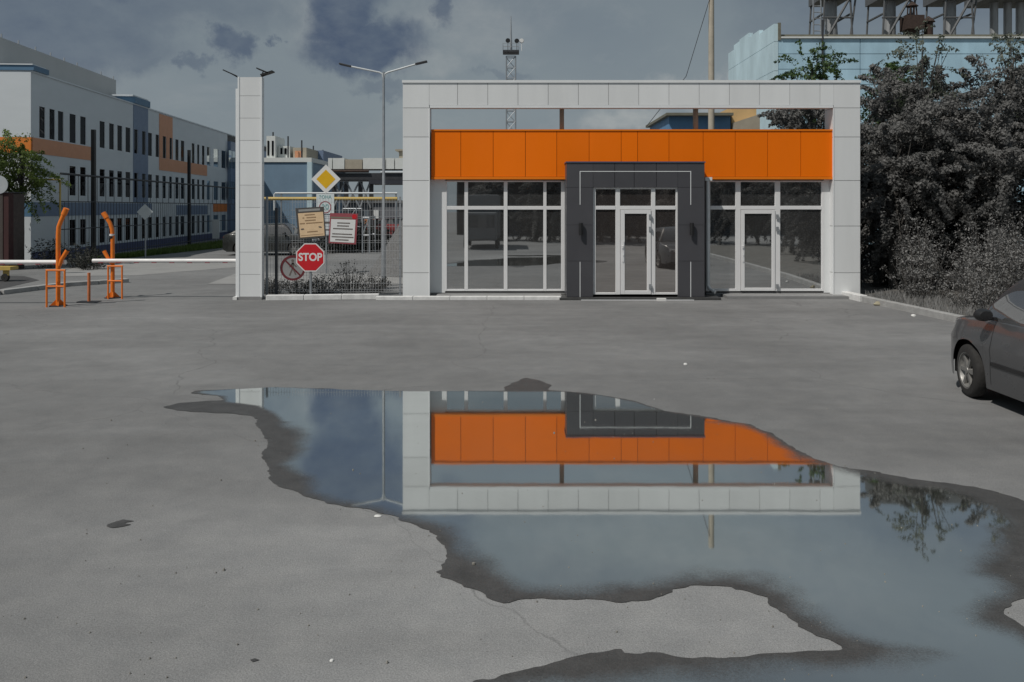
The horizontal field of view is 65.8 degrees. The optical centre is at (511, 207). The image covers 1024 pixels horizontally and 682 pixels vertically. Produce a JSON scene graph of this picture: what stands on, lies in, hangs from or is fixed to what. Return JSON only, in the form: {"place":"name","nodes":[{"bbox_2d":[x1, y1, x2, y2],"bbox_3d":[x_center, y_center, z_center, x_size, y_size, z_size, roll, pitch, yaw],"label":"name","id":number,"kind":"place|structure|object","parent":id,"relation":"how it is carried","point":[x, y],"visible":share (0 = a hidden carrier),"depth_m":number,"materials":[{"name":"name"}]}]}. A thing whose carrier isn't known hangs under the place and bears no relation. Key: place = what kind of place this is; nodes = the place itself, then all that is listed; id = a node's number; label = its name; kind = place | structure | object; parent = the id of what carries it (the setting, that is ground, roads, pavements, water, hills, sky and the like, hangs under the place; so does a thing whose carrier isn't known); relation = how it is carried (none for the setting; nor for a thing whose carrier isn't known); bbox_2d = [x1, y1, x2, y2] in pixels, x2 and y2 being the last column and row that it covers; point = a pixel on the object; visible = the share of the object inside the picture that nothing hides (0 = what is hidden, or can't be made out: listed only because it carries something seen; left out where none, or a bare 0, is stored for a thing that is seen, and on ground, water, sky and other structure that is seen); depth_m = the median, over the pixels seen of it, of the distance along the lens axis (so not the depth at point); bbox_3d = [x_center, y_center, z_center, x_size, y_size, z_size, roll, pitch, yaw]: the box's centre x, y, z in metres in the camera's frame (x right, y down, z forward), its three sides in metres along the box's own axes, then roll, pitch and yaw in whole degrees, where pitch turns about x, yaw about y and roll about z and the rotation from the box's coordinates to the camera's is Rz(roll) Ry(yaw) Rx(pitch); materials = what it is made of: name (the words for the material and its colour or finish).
{"place":"outdoors","nodes":[
{"label":"outdoors","id":0,"kind":"place"},
{"bbox_2d":[0,266,17,280],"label":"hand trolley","id":1,"kind":"object","parent":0,"point":[5,276],"visible":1,"depth_m":24.18,"materials":[{"name":"metal"}]},
{"bbox_2d":[0,276,37,288],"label":"road","id":2,"kind":"structure","parent":0,"point":[14,280],"depth_m":24.21,"materials":[{"name":"asphalt"}]},
{"bbox_2d":[0,34,265,259],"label":"factory building","id":3,"kind":"structure","parent":0,"point":[58,109],"depth_m":39.01,"materials":[{"name":"white concrete"}]},
{"bbox_2d":[39,106,43,137],"bbox_3d":[-19.541,-3.514,32.774,0.118,1.280,0.454,0,0,-4],"label":"window","id":4,"kind":"structure","parent":3,"relation":"in","point":[41,109],"depth_m":32.79,"materials":[{"name":"black glass"}]},
{"bbox_2d":[49,109,53,139],"bbox_3d":[-19.596,-3.514,33.583,0.118,1.280,0.448,0,0,-4],"label":"window","id":5,"kind":"structure","parent":3,"relation":"in","point":[51,112],"depth_m":33.60,"materials":[{"name":"black glass"}]},
{"bbox_2d":[58,111,62,140],"bbox_3d":[-19.647,-3.514,34.309,0.118,1.280,0.474,0,0,-4],"label":"window","id":6,"kind":"structure","parent":3,"relation":"in","point":[60,114],"depth_m":34.36,"materials":[{"name":"black glass"}]},
{"bbox_2d":[70,114,74,142],"bbox_3d":[-19.720,-3.514,35.375,0.118,1.280,0.567,0,0,-4],"label":"window","id":7,"kind":"structure","parent":3,"relation":"in","point":[72,117],"depth_m":35.43,"materials":[{"name":"black glass"}]},
{"bbox_2d":[70,166,74,195],"bbox_3d":[-19.720,-1.179,35.375,0.118,1.310,0.567,0,0,-4],"label":"window","id":8,"kind":"structure","parent":3,"relation":"in","point":[72,168],"depth_m":35.43,"materials":[{"name":"black glass"}]},
{"bbox_2d":[80,116,84,144],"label":"window","id":9,"kind":"structure","parent":3,"relation":"in","point":[82,119],"depth_m":36.38,"materials":[{"name":"black glass"}]},
{"bbox_2d":[80,167,84,195],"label":"window","id":10,"kind":"structure","parent":3,"relation":"in","point":[82,169],"depth_m":36.38,"materials":[{"name":"black glass"}]},
{"bbox_2d":[62,263,235,275],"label":"road","id":11,"kind":"structure","parent":0,"point":[141,268],"depth_m":29.35,"materials":[{"name":"asphalt"}]},
{"bbox_2d":[61,242,100,267],"bbox_3d":[-16.294,1.780,29.762,1.521,1.012,1.670,0,0,-29],"label":"shrub","id":12,"kind":"object","parent":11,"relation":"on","point":[70,256],"visible":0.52,"depth_m":29.61,"materials":[{"name":"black plant"}]},
{"bbox_2d":[70,247,108,269],"bbox_3d":[-15.377,1.870,28.945,1.384,0.822,1.307,0,0,-23],"label":"shrub","id":13,"kind":"object","parent":11,"relation":"on","point":[84,264],"visible":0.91,"depth_m":28.89,"materials":[{"name":"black plant"}]},
{"bbox_2d":[88,240,222,261],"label":"grass","id":14,"kind":"structure","parent":0,"point":[215,244],"depth_m":40.01,"materials":[{"name":"green plant"}]},
{"bbox_2d":[209,273,402,283],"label":"path","id":15,"kind":"structure","parent":0,"point":[230,279],"depth_m":25.18,"materials":[{"name":"concrete"}]},
{"bbox_2d":[325,193,326,273],"bbox_3d":[-6.331,0.509,27.000,0.060,3.533,0.057,0,0,0],"label":"sign pole","id":16,"kind":"object","parent":15,"relation":"on","point":[326,252],"visible":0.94,"depth_m":26.97,"materials":[{"name":"metal"}]},
{"bbox_2d":[316,194,333,213],"bbox_3d":[-6.354,-0.111,26.945,0.605,0.687,0.020,0,0,0],"label":"zone sign","id":17,"kind":"object","parent":16,"relation":"attached to","point":[322,200],"visible":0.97,"depth_m":26.94,"materials":[{"name":"white"}]},
{"bbox_2d":[312,165,339,192],"bbox_3d":[-6.331,-0.954,26.945,1.000,1.000,0.019,0,0,0],"label":"priority sign","id":18,"kind":"object","parent":16,"relation":"attached to","point":[325,178],"visible":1,"depth_m":26.94,"materials":[{"name":"metal"}]},
{"bbox_2d":[363,217,402,233],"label":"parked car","id":19,"kind":"object","parent":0,"point":[392,221],"visible":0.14,"depth_m":59.27,"materials":[{"name":"grey paint"}]},
{"bbox_2d":[0,0,1014,199],"label":"sky","id":20,"kind":"structure","parent":0,"point":[173,55],"materials":[{"name":"grey"}]},
{"bbox_2d":[0,235,1023,681],"bbox_3d":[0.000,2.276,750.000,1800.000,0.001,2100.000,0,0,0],"label":"ground","id":21,"kind":"structure","parent":0,"point":[868,383],"depth_m":7.47,"materials":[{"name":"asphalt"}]},
{"bbox_2d":[0,192,25,268],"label":"booth","id":22,"kind":"object","parent":21,"relation":"on","point":[11,225],"visible":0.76,"depth_m":28.75,"materials":[{"name":"metal"}]},
{"bbox_2d":[0,129,71,237],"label":"young tree","id":23,"kind":"object","parent":21,"relation":"on","point":[28,168],"visible":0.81,"depth_m":30.11,"materials":[{"name":"green plant"}]},
{"bbox_2d":[25,238,64,268],"bbox_3d":[-17.480,1.713,29.500,1.486,1.137,1.255,0,0,39],"label":"shrub","id":24,"kind":"object","parent":21,"relation":"on","point":[46,249],"visible":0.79,"depth_m":29.57,"materials":[{"name":"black plant"}]},
{"bbox_2d":[45,269,65,306],"bbox_3d":[-10.384,1.845,18.022,0.454,0.862,0.046,0,0,0],"label":"guard rail","id":25,"kind":"object","parent":21,"relation":"on","point":[47,270],"visible":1,"depth_m":18.00,"materials":[{"name":"metal"}]},
{"bbox_2d":[49,207,69,306],"bbox_3d":[-10.431,1.140,18.233,0.402,2.272,0.401,0,0,45],"label":"boom rest post","id":26,"kind":"object","parent":21,"relation":"on","point":[58,302],"visible":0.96,"depth_m":18.20,"materials":[{"name":"metal"}]},
{"bbox_2d":[0,260,66,264],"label":"barrier boom","id":27,"kind":"object","parent":26,"relation":"attached to","point":[22,262],"visible":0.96,"depth_m":18.32,"materials":[{"name":"metal"}]},
{"bbox_2d":[0,278,128,294],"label":"kerb","id":28,"kind":"structure","parent":21,"relation":"on","point":[40,287],"depth_m":22.09,"materials":[{"name":"concrete"}]},
{"bbox_2d":[76,273,100,302],"bbox_3d":[-10.158,1.925,19.021,0.476,0.702,0.240,0,0,0],"label":"bollard","id":29,"kind":"object","parent":21,"relation":"on","point":[88,288],"visible":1,"depth_m":19.00,"materials":[{"name":"metal"}]},
{"bbox_2d":[91,129,95,254],"bbox_3d":[-18.037,-0.534,34.131,0.220,5.620,0.220,0,0,0],"label":"steel post","id":30,"kind":"object","parent":21,"relation":"on","point":[93,163],"visible":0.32,"depth_m":34.06,"materials":[{"name":"black metal"}]},
{"bbox_2d":[101,211,120,298],"bbox_3d":[-10.035,1.190,19.835,0.438,2.172,0.380,0,0,-34],"label":"boom rest post","id":31,"kind":"object","parent":21,"relation":"on","point":[113,294],"visible":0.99,"depth_m":19.81,"materials":[{"name":"metal"}]},
{"bbox_2d":[107,265,122,298],"bbox_3d":[-9.838,1.858,19.629,0.389,0.835,0.046,0,0,0],"label":"guard rail","id":32,"kind":"object","parent":21,"relation":"on","point":[108,280],"visible":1,"depth_m":19.61,"materials":[{"name":"metal"}]},
{"bbox_2d":[137,204,152,257],"bbox_3d":[-16.295,1.064,35.193,0.720,2.424,0.085,0,0,0],"label":"reversed sign","id":33,"kind":"object","parent":21,"relation":"on","point":[144,211],"visible":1,"depth_m":35.15,"materials":[{"name":"metal"}]},
{"bbox_2d":[60,172,235,259],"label":"bar fence","id":34,"kind":"object","parent":21,"relation":"on","point":[149,224],"visible":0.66,"depth_m":40.08,"materials":[{"name":"metal"}]},
{"bbox_2d":[187,150,190,244],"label":"steel post","id":35,"kind":"object","parent":21,"relation":"on","point":[188,175],"visible":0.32,"depth_m":46.22,"materials":[{"name":"black metal"}]},
{"bbox_2d":[212,219,218,240],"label":"notice board","id":36,"kind":"object","parent":21,"relation":"on","point":[215,229],"visible":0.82,"depth_m":50.00,"materials":[{"name":"metal"}]},
{"bbox_2d":[223,67,274,299],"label":"gate pillar","id":37,"kind":"structure","parent":21,"relation":"on","point":[249,188],"depth_m":19.50,"materials":[{"name":"white paint"}]},
{"bbox_2d":[92,259,235,262],"bbox_3d":[-8.645,1.336,19.720,3.587,0.104,0.104,0,0,0],"label":"barrier boom","id":38,"kind":"object","parent":37,"relation":"attached to","point":[163,260],"visible":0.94,"depth_m":19.68,"materials":[{"name":"metal"}]},
{"bbox_2d":[223,223,319,255],"bbox_3d":[-11.490,1.512,38.000,4.371,1.528,2.059,0,0,0],"label":"parked car","id":39,"kind":"object","parent":21,"relation":"on","point":[229,242],"visible":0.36,"depth_m":37.20,"materials":[{"name":"black paint"}]},
{"bbox_2d":[264,277,291,293],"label":"shrub","id":40,"kind":"object","parent":21,"relation":"on","point":[273,288],"visible":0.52,"depth_m":20.81,"materials":[{"name":"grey plant"}]},
{"bbox_2d":[279,279,316,293],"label":"shrub","id":41,"kind":"object","parent":21,"relation":"on","point":[296,288],"visible":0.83,"depth_m":20.85,"materials":[{"name":"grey plant"}]},
{"bbox_2d":[263,132,343,227],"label":"blue building","id":42,"kind":"structure","parent":21,"relation":"on","point":[287,168],"depth_m":62.00,"materials":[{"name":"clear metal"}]},
{"bbox_2d":[296,243,323,293],"bbox_3d":[-5.008,1.586,19.697,0.698,1.380,0.084,0,0,0],"label":"stop sign","id":43,"kind":"object","parent":21,"relation":"on","point":[310,257],"visible":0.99,"depth_m":19.66,"materials":[{"name":"metal"}]},
{"bbox_2d":[266,293,378,299],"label":"kerb","id":44,"kind":"structure","parent":21,"relation":"on","point":[318,296],"depth_m":19.53,"materials":[{"name":"white paint"}]},
{"bbox_2d":[300,274,345,293],"bbox_3d":[-5.007,2.040,20.943,1.064,0.601,1.232,0,0,-40],"label":"shrub","id":45,"kind":"object","parent":21,"relation":"on","point":[323,288],"visible":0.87,"depth_m":20.89,"materials":[{"name":"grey plant"}]},
{"bbox_2d":[264,197,397,229],"bbox_3d":[-9.759,0.880,40.000,7.931,2.792,0.170,0,0,0],"label":"gas pipe","id":46,"kind":"object","parent":21,"relation":"on","point":[335,198],"visible":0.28,"depth_m":39.94,"materials":[{"name":"metal"}]},
{"bbox_2d":[265,197,401,295],"bbox_3d":[-4.514,1.006,20.005,3.472,2.540,0.150,0,0,0],"label":"fence","id":47,"kind":"object","parent":21,"relation":"on","point":[276,226],"visible":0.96,"depth_m":20.02,"materials":[{"name":"metal"}]},
{"bbox_2d":[280,255,304,280],"bbox_3d":[-5.490,1.522,19.843,0.636,0.636,0.018,0,0,0],"label":"no pedestrians sign","id":48,"kind":"object","parent":47,"relation":"attached to","point":[291,269],"visible":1,"depth_m":19.84,"materials":[{"name":"grey"}]},
{"bbox_2d":[295,207,325,238],"bbox_3d":[-5.056,0.395,19.890,0.763,0.824,0.019,0,0,0],"label":"notice poster","id":49,"kind":"object","parent":47,"relation":"attached to","point":[310,222],"visible":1,"depth_m":19.88,"materials":[{"name":"beige paper"}]},
{"bbox_2d":[329,213,357,243],"bbox_3d":[-4.237,0.540,19.891,0.738,0.789,0.018,0,0,0],"label":"notice poster","id":50,"kind":"object","parent":47,"relation":"attached to","point":[342,228],"visible":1,"depth_m":19.88,"materials":[{"name":"grey paper"}]},
{"bbox_2d":[273,192,396,210],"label":"steam pipe","id":51,"kind":"object","parent":21,"relation":"on","point":[339,193],"visible":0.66,"depth_m":41.17,"materials":[{"name":"metal"}]},
{"bbox_2d":[319,216,370,252],"bbox_3d":[-8.774,1.366,39.901,3.278,2.008,3.236,0,0,0],"label":"hedge clump","id":52,"kind":"object","parent":21,"relation":"on","point":[334,247],"visible":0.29,"depth_m":39.77,"materials":[{"name":"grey plant"}]},
{"bbox_2d":[329,260,371,292],"bbox_3d":[-4.340,1.846,21.331,1.243,0.880,1.156,0,0,0],"label":"shrub","id":53,"kind":"object","parent":21,"relation":"on","point":[347,283],"visible":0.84,"depth_m":21.33,"materials":[{"name":"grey plant"}]},
{"bbox_2d":[328,149,403,236],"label":"pipe gallery","id":54,"kind":"object","parent":21,"relation":"on","point":[345,171],"visible":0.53,"depth_m":58.00,"materials":[{"name":"metal"}]},
{"bbox_2d":[362,216,374,253],"bbox_3d":[-7.163,1.372,39.620,0.415,1.807,1.681,0,0,0],"label":"steel rack","id":55,"kind":"object","parent":21,"relation":"on","point":[368,220],"visible":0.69,"depth_m":38.79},
{"bbox_2d":[354,274,390,292],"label":"shrub","id":56,"kind":"object","parent":21,"relation":"on","point":[381,283],"visible":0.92,"depth_m":21.26,"materials":[{"name":"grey plant"}]},
{"bbox_2d":[343,200,402,220],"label":"workshop","id":57,"kind":"structure","parent":21,"relation":"on","point":[392,208],"depth_m":74.00,"materials":[{"name":"metal"}]},
{"bbox_2d":[356,218,393,251],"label":"hedge clump","id":58,"kind":"object","parent":21,"relation":"on","point":[371,241],"visible":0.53,"depth_m":40.66,"materials":[{"name":"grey plant"}]},
{"bbox_2d":[339,60,427,284],"bbox_3d":[-3.705,-0.971,22.800,2.531,6.493,0.180,0,0,0],"label":"street lamp","id":59,"kind":"object","parent":21,"relation":"on","point":[383,251],"visible":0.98,"depth_m":22.77,"materials":[{"name":"metal"}]},
{"bbox_2d":[367,220,402,276],"bbox_3d":[-3.496,1.211,26.977,2.894,2.170,2.872,0,0,0],"label":"gravel pile","id":60,"kind":"object","parent":21,"relation":"on","point":[394,255],"visible":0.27,"depth_m":26.21,"materials":[{"name":"gravel"}]},
{"bbox_2d":[376,296,560,299],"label":"kerb","id":61,"kind":"structure","parent":21,"relation":"on","point":[467,297],"depth_m":19.44,"materials":[{"name":"white paint"}]},
{"bbox_2d":[503,20,523,128],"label":"lattice mast","id":62,"kind":"object","parent":21,"relation":"on","point":[511,51],"visible":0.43,"depth_m":79.51,"materials":[{"name":"metal"}]},
{"bbox_2d":[107,378,1023,681],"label":"water","id":63,"kind":"structure","parent":21,"relation":"on","point":[509,494],"depth_m":5.80,"materials":[{"name":"liquid"}]},
{"bbox_2d":[402,80,860,299],"bbox_3d":[3.017,-0.466,23.220,11.582,5.483,7.760,0,0,0],"label":"gatehouse","id":64,"kind":"object","parent":21,"relation":"on","point":[695,213],"visible":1,"depth_m":20.10,"materials":[{"name":"tile"}]},
{"bbox_2d":[445,180,564,290],"bbox_3d":[-0.166,0.731,20.284,3.090,2.832,0.073,0,0,0],"label":"window","id":65,"kind":"structure","parent":64,"relation":"in","point":[501,235],"depth_m":20.28,"materials":[{"name":"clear glass"}]},
{"bbox_2d":[593,187,677,294],"bbox_3d":[3.050,0.835,19.593,2.101,2.647,0.073,0,0,0],"label":"window","id":66,"kind":"structure","parent":64,"relation":"in","point":[608,202],"depth_m":19.59,"materials":[{"name":"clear glass"}]},
{"bbox_2d":[620,210,651,293],"bbox_3d":[3.060,1.109,19.547,0.758,2.082,0.146,0,0,0],"label":"door","id":67,"kind":"structure","parent":64,"relation":"in","point":[635,225],"depth_m":19.57,"materials":[{"name":"clear glass"}]},
{"bbox_2d":[741,210,778,290],"bbox_3d":[6.328,1.104,20.237,0.957,2.069,0.146,0,0,0],"label":"door","id":68,"kind":"structure","parent":64,"relation":"in","point":[757,226],"depth_m":20.26,"materials":[{"name":"clear glass"}]},
{"bbox_2d":[705,180,823,290],"bbox_3d":[6.468,0.731,20.284,3.020,2.832,0.073,0,0,0],"label":"window","id":69,"kind":"structure","parent":64,"relation":"in","point":[799,204],"depth_m":20.28,"materials":[{"name":"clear glass"}]},
{"bbox_2d":[646,0,714,128],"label":"utility pole","id":70,"kind":"object","parent":21,"relation":"on","point":[711,125],"visible":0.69,"depth_m":29.90,"materials":[{"name":"metal"}]},
{"bbox_2d":[646,113,733,128],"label":"blue shed","id":71,"kind":"structure","parent":21,"relation":"on","point":[679,121],"depth_m":36.00,"materials":[{"name":"metal"}]},
{"bbox_2d":[842,291,866,301],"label":"kerb","id":72,"kind":"structure","parent":21,"relation":"on","point":[855,296],"depth_m":19.40,"materials":[{"name":"white paint"}]},
{"bbox_2d":[862,296,962,321],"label":"kerb","id":73,"kind":"structure","parent":21,"relation":"on","point":[943,315],"depth_m":17.00,"materials":[{"name":"concrete"}]},
{"bbox_2d":[951,279,1023,401],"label":"parked car","id":74,"kind":"object","parent":21,"relation":"on","point":[987,348],"visible":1,"depth_m":9.02,"materials":[{"name":"grey paint"}]},
{"bbox_2d":[436,293,848,298],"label":"pavement","id":75,"kind":"structure","parent":0,"point":[778,296],"depth_m":19.78,"materials":[{"name":"concrete"}]},
{"bbox_2d":[860,246,1023,315],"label":"ground","id":76,"kind":"structure","parent":0,"point":[867,286],"depth_m":21.16,"materials":[{"name":"plant"}]},
{"bbox_2d":[720,109,759,128],"bbox_3d":[10.575,-1.143,38.295,1.133,6.838,5.410,0,0,0],"label":"tan annex","id":77,"kind":"object","parent":76,"relation":"on","point":[744,119],"visible":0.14,"depth_m":36.10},
{"bbox_2d":[757,109,862,128],"bbox_3d":[11.613,-1.183,31.066,4.856,7.024,5.066,0,0,0],"label":"leafy tree","id":78,"kind":"object","parent":76,"relation":"on","point":[790,118],"visible":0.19,"depth_m":30.18,"materials":[{"name":"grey plant"}]},
{"bbox_2d":[770,39,858,128],"bbox_3d":[12.655,-2.416,33.398,3.422,9.487,3.163,0,0,8],"label":"leafy tree","id":79,"kind":"object","parent":76,"relation":"on","point":[830,67],"visible":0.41,"depth_m":33.34,"materials":[{"name":"green plant"}]},
{"bbox_2d":[809,122,881,275],"bbox_3d":[10.752,0.612,25.482,5.637,6.921,4.854,0,0,0],"label":"leafy tree","id":80,"kind":"object","parent":76,"relation":"on","point":[862,226],"visible":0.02,"depth_m":25.07,"materials":[{"name":"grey plant"}]},
{"bbox_2d":[728,20,1023,244],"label":"industrial hall","id":81,"kind":"structure","parent":76,"relation":"on","point":[752,56],"depth_m":46.00,"materials":[{"name":"metal"}]},
{"bbox_2d":[813,0,821,33],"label":"ladder frame","id":82,"kind":"object","parent":81,"relation":"on","point":[820,18],"visible":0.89,"depth_m":47.86,"materials":[{"name":"metal"}]},
{"bbox_2d":[809,0,855,33],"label":"flue","id":83,"kind":"object","parent":81,"relation":"on","point":[831,19],"visible":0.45,"depth_m":48.16,"materials":[{"name":"metal"}]},
{"bbox_2d":[866,0,915,33],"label":"flue","id":84,"kind":"object","parent":81,"relation":"on","point":[889,21],"visible":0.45,"depth_m":48.16,"materials":[{"name":"metal"}]},
{"bbox_2d":[809,0,1023,7],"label":"roof beam","id":85,"kind":"structure","parent":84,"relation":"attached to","point":[934,3],"depth_m":48.92,"materials":[{"name":"metal"}]},
{"bbox_2d":[900,1,924,33],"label":"roof vent","id":86,"kind":"object","parent":81,"relation":"on","point":[910,23],"visible":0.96,"depth_m":47.16,"materials":[{"name":"metal"}]},
{"bbox_2d":[924,16,935,33],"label":"roof vent","id":87,"kind":"object","parent":81,"relation":"on","point":[929,29],"visible":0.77,"depth_m":47.28,"materials":[{"name":"metal"}]},
{"bbox_2d":[925,0,976,33],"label":"flue","id":88,"kind":"object","parent":81,"relation":"on","point":[950,21],"visible":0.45,"depth_m":48.15,"materials":[{"name":"metal"}]},
{"bbox_2d":[990,2,997,33],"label":"flue","id":89,"kind":"object","parent":81,"relation":"on","point":[993,17],"visible":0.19,"depth_m":48.30,"materials":[{"name":"metal"}]},
{"bbox_2d":[1003,2,1011,33],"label":"flue","id":90,"kind":"object","parent":81,"relation":"on","point":[1007,17],"visible":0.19,"depth_m":48.31,"materials":[{"name":"metal"}]},
{"bbox_2d":[1015,2,1023,33],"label":"flue","id":91,"kind":"object","parent":81,"relation":"on","point":[1019,17],"visible":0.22,"depth_m":48.32,"materials":[{"name":"metal"}]},
{"bbox_2d":[854,61,930,125],"bbox_3d":[12.192,-1.230,25.002,2.692,7.115,3.484,0,0,37],"label":"leafy tree","id":92,"kind":"object","parent":76,"relation":"on","point":[892,66],"visible":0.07,"depth_m":25.07,"materials":[{"name":"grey plant"}]},
{"bbox_2d":[857,57,967,288],"bbox_3d":[11.743,-0.458,22.901,5.592,7.722,4.492,0,0,-25],"label":"leafy tree","id":93,"kind":"object","parent":76,"relation":"on","point":[879,105],"visible":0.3,"depth_m":22.21,"materials":[{"name":"green plant"}]},
{"bbox_2d":[880,217,964,298],"bbox_3d":[10.057,1.251,19.305,1.631,2.057,1.884,0,0,-33],"label":"shrub","id":94,"kind":"object","parent":76,"relation":"on","point":[925,287],"visible":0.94,"depth_m":19.20,"materials":[{"name":"green plant"}]},
{"bbox_2d":[875,18,973,270],"bbox_3d":[11.552,-1.446,22.566,2.414,7.546,2.083,0,0,0],"label":"leafy tree","id":95,"kind":"object","parent":76,"relation":"on","point":[901,54],"visible":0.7,"depth_m":22.20,"materials":[{"name":"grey plant"}]},
{"bbox_2d":[865,288,991,315],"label":"weeds","id":96,"kind":"object","parent":76,"relation":"on","point":[905,298],"visible":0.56,"depth_m":18.05,"materials":[{"name":"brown plant"}]},
{"bbox_2d":[860,88,1000,288],"bbox_3d":[11.111,0.036,21.486,3.856,6.231,3.769,0,0,35],"label":"leafy tree","id":97,"kind":"object","parent":76,"relation":"on","point":[908,205],"visible":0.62,"depth_m":20.88,"materials":[{"name":"green plant"}]},
{"bbox_2d":[860,54,1023,288],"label":"leafy tree","id":98,"kind":"object","parent":76,"relation":"on","point":[1018,100],"visible":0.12,"depth_m":21.83,"materials":[{"name":"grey plant"}]},
{"bbox_2d":[896,100,1023,290],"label":"leafy tree","id":99,"kind":"object","parent":76,"relation":"on","point":[1005,156],"visible":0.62,"depth_m":20.15,"materials":[{"name":"green plant"}]},
{"bbox_2d":[935,262,1009,309],"bbox_3d":[10.082,1.732,17.300,1.423,1.098,1.292,0,0,0],"label":"shrub","id":100,"kind":"object","parent":76,"relation":"on","point":[973,299],"visible":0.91,"depth_m":17.25,"materials":[{"name":"green plant"}]},
{"bbox_2d":[939,211,1023,303],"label":"shrub","id":101,"kind":"object","parent":76,"relation":"on","point":[975,264],"visible":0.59,"depth_m":18.14,"materials":[{"name":"green plant"}]},
{"bbox_2d":[963,55,1023,266],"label":"leafy tree","id":102,"kind":"object","parent":76,"relation":"on","point":[1019,57],"visible":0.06,"depth_m":22.84,"materials":[{"name":"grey plant"}]},
{"bbox_2d":[968,211,1023,291],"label":"shrub","id":103,"kind":"object","parent":76,"relation":"on","point":[1012,247],"visible":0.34,"depth_m":18.78,"materials":[{"name":"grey plant"}]},
{"bbox_2d":[971,32,1023,128],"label":"leafy tree","id":104,"kind":"object","parent":76,"relation":"on","point":[1011,50],"visible":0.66,"depth_m":22.58,"materials":[{"name":"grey plant"}]},
{"bbox_2d":[979,63,1023,128],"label":"leafy tree","id":105,"kind":"object","parent":76,"relation":"on","point":[1003,85],"visible":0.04,"depth_m":24.56,"materials":[{"name":"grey plant"}]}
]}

